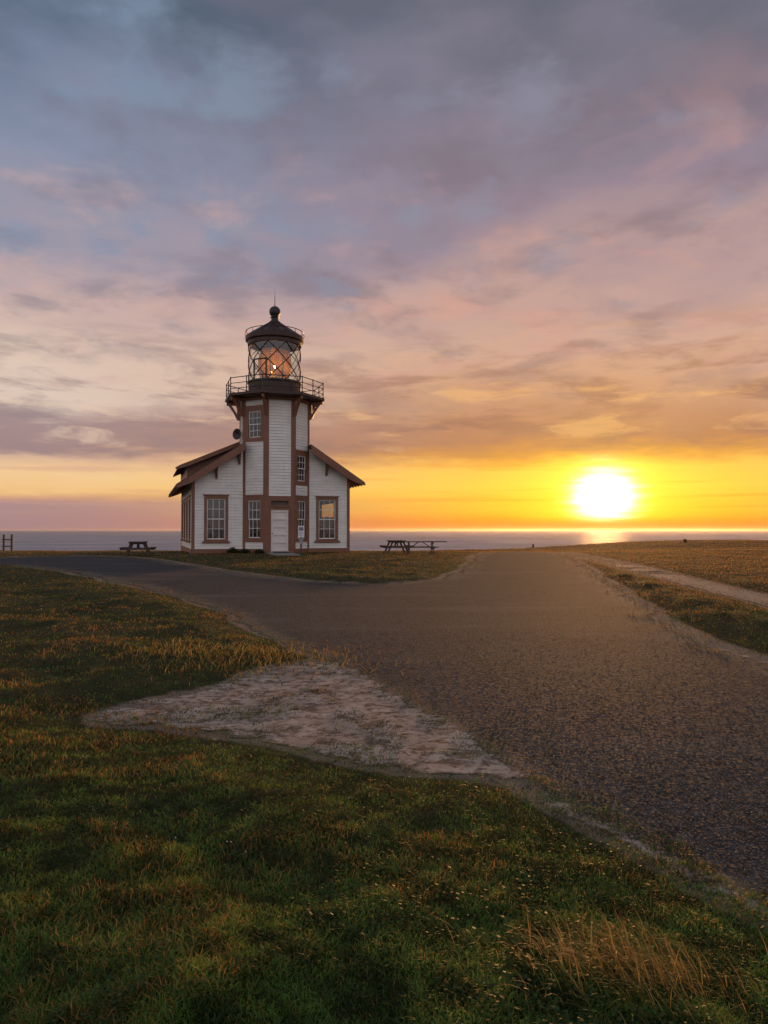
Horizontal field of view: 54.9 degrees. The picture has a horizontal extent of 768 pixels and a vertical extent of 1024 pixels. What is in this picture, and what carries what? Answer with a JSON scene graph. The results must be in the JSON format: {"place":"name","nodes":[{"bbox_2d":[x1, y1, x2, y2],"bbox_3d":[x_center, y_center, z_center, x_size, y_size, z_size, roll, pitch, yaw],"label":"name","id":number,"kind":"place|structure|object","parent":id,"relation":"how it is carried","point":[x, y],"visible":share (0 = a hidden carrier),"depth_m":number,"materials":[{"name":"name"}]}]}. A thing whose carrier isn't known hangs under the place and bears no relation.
{"place":"outdoors","nodes":[
{"label":"outdoors","id":0,"kind":"place"},
{"bbox_2d":[0,539,767,1023],"bbox_3d":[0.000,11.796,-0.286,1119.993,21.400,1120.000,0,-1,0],"label":"ground","id":1,"kind":"structure","parent":0,"point":[10,626],"depth_m":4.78,"materials":[{"name":"green plant"}]},
{"bbox_2d":[2,534,12,550],"bbox_3d":[-30.496,2.722,59.929,0.840,1.820,0.185,0,-1,-10],"label":"rail barrier","id":2,"kind":"object","parent":1,"relation":"on","point":[4,539],"visible":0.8,"depth_m":59.87,"materials":[{"name":"brown wood"}]},
{"bbox_2d":[227,546,238,552],"bbox_3d":[-8.537,2.136,41.905,0.836,0.384,0.818,0,-1,0],"label":"plant","id":3,"kind":"object","parent":1,"relation":"on","point":[232,550],"visible":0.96,"depth_m":41.74,"materials":[{"name":"green plant"}]},
{"bbox_2d":[239,548,249,552],"bbox_3d":[-7.848,2.162,41.707,0.712,0.323,0.718,-1,-2,33],"label":"plant","id":4,"kind":"object","parent":1,"relation":"on","point":[244,550],"visible":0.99,"depth_m":41.55,"materials":[{"name":"green plant"}]},
{"bbox_2d":[254,549,263,552],"bbox_3d":[-6.969,2.181,41.496,0.634,0.276,0.699,-1,-2,39],"label":"plant","id":5,"kind":"object","parent":1,"relation":"on","point":[259,551],"visible":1,"depth_m":41.35,"materials":[{"name":"green plant"}]},
{"bbox_2d":[168,303,365,553],"bbox_3d":[-8.161,-5.139,48.383,10.960,15.937,14.655,0,-1,-18],"label":"lighthouse","id":6,"kind":"object","parent":1,"relation":"on","point":[271,480],"visible":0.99,"depth_m":42.57,"materials":[{"name":"white paint"}]},
{"bbox_2d":[180,500,183,540],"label":"window","id":7,"kind":"structure","parent":6,"relation":"in","point":[182,500],"depth_m":51.43,"materials":[{"name":"brown paint"}]},
{"bbox_2d":[182,499,185,540],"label":"window","id":8,"kind":"structure","parent":6,"relation":"in","point":[183,499],"depth_m":49.18,"materials":[{"name":"brown paint"}]},
{"bbox_2d":[184,497,187,541],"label":"window","id":9,"kind":"structure","parent":6,"relation":"in","point":[186,498],"depth_m":45.47,"materials":[{"name":"brown paint"}]},
{"bbox_2d":[187,495,190,542],"bbox_3d":[-11.419,0.415,43.469,0.250,2.760,1.540,0,-1,-18],"label":"window","id":10,"kind":"structure","parent":6,"relation":"in","point":[189,515],"depth_m":43.94,"materials":[{"name":"brown paint"}]},
{"bbox_2d":[202,494,229,542],"bbox_3d":[-9.578,0.384,42.191,1.540,2.760,0.330,0,-1,-18],"label":"window","id":11,"kind":"structure","parent":6,"relation":"in","point":[215,505],"depth_m":42.26,"materials":[{"name":"brown paint"}]},
{"bbox_2d":[245,496,262,540],"bbox_3d":[-7.397,0.367,42.321,1.268,2.520,0.134,-1,-2,27],"label":"window","id":12,"kind":"structure","parent":6,"relation":"in","point":[251,498],"depth_m":42.38,"materials":[{"name":"brown paint"}]},
{"bbox_2d":[245,406,262,439],"bbox_3d":[-7.397,-5.077,42.453,1.268,1.890,0.134,-1,-2,27],"label":"window","id":13,"kind":"structure","parent":6,"relation":"in","point":[251,409],"depth_m":42.48,"materials":[{"name":"brown paint"}]},
{"bbox_2d":[271,510,287,550],"bbox_3d":[-5.956,1.046,42.182,0.990,2.355,0.150,0,-1,-18],"label":"door","id":14,"kind":"structure","parent":6,"relation":"in","point":[279,518],"depth_m":42.20,"materials":[{"name":"paint"}]},
{"bbox_2d":[296,497,307,539],"bbox_3d":[-4.893,0.387,43.164,0.214,2.520,1.268,-1,-2,27],"label":"window","id":15,"kind":"structure","parent":6,"relation":"in","point":[300,521],"depth_m":43.40,"materials":[{"name":"brown paint"}]},
{"bbox_2d":[296,451,307,483],"bbox_3d":[-4.857,-2.582,43.218,0.134,1.860,1.268,-1,-2,27],"label":"window","id":16,"kind":"structure","parent":6,"relation":"in","point":[301,454],"depth_m":43.36,"materials":[{"name":"brown paint"}]},
{"bbox_2d":[319,501,333,516],"bbox_3d":[-3.754,0.567,49.743,0.250,2.760,4.500,0,-1,-18],"label":"window","id":17,"kind":"structure","parent":6,"relation":"in","point":[321,503],"depth_m":51.59,"materials":[{"name":"brown paint"}]},
{"bbox_2d":[314,496,339,541],"bbox_3d":[-3.408,0.432,44.195,1.540,2.760,0.330,0,-1,-18],"label":"window","id":18,"kind":"structure","parent":6,"relation":"in","point":[326,527],"depth_m":44.27,"materials":[{"name":"brown paint"}]},
{"bbox_2d":[45,634,491,685],"bbox_3d":[-1.428,1.600,8.483,5.133,0.265,3.084,0,-1,0],"label":"grass clump","id":19,"kind":"object","parent":1,"relation":"on","point":[218,648],"visible":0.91,"depth_m":8.46,"materials":[{"name":"plant"}]},
{"bbox_2d":[267,553,299,555],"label":"walkway","id":20,"kind":"structure","parent":1,"relation":"on","point":[283,554],"depth_m":39.59,"materials":[{"name":"concrete"}]},
{"bbox_2d":[298,526,303,554],"bbox_3d":[-4.348,1.662,38.795,0.320,1.870,0.245,0,-1,-9],"label":"sign post","id":21,"kind":"object","parent":1,"relation":"on","point":[300,531],"visible":0.84,"depth_m":38.81,"materials":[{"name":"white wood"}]},
{"bbox_2d":[0,552,767,921],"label":"gravel lot","id":22,"kind":"structure","parent":1,"relation":"on","point":[498,604],"depth_m":8.13,"materials":[{"name":"grey gravel"}]},
{"bbox_2d":[120,541,156,556],"bbox_3d":[-13.046,1.978,39.265,1.792,0.820,1.800,0,-1,-14],"label":"picnic table","id":23,"kind":"object","parent":22,"relation":"on","point":[129,548],"visible":0.99,"depth_m":38.70,"materials":[{"name":"brown wood"}]},
{"bbox_2d":[537,800,767,916],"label":"dirt edge","id":24,"kind":"object","parent":22,"relation":"on","point":[639,844],"visible":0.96,"depth_m":3.45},
{"bbox_2d":[379,540,411,552],"bbox_3d":[0.724,2.059,43.163,1.792,0.820,1.800,0,-1,-8],"label":"picnic table","id":25,"kind":"object","parent":1,"relation":"on","point":[392,542],"visible":0.83,"depth_m":42.53,"materials":[{"name":"brown wood"}]},
{"bbox_2d":[90,661,744,907],"bbox_3d":[-0.758,1.626,5.336,2.856,0.001,6.240,0,-1,-19],"label":"sandy patch","id":26,"kind":"object","parent":1,"relation":"on","point":[351,692],"visible":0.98,"depth_m":5.87,"materials":[{"name":"beige sand"}]},
{"bbox_2d":[403,541,446,554],"bbox_3d":[2.270,2.031,40.968,2.350,0.820,1.792,0,-1,-2],"label":"picnic table","id":27,"kind":"object","parent":1,"relation":"on","point":[408,547],"visible":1,"depth_m":40.55,"materials":[{"name":"brown wood"}]},
{"bbox_2d":[437,881,767,1023],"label":"grass tuft","id":28,"kind":"object","parent":1,"relation":"on","point":[647,969],"visible":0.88,"depth_m":2.35,"materials":[{"name":"plant"}]},
{"bbox_2d":[565,552,767,605],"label":"footpath","id":29,"kind":"structure","parent":1,"relation":"on","point":[714,587],"depth_m":20.04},
{"bbox_2d":[0,531,767,550],"bbox_3d":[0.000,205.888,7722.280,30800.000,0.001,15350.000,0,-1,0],"label":"sea","id":30,"kind":"structure","parent":0,"point":[159,540],"depth_m":1599.87,"materials":[{"name":"liquid"}]},
{"bbox_2d":[0,0,767,530],"label":"sky","id":31,"kind":"structure","parent":0,"point":[517,250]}
]}

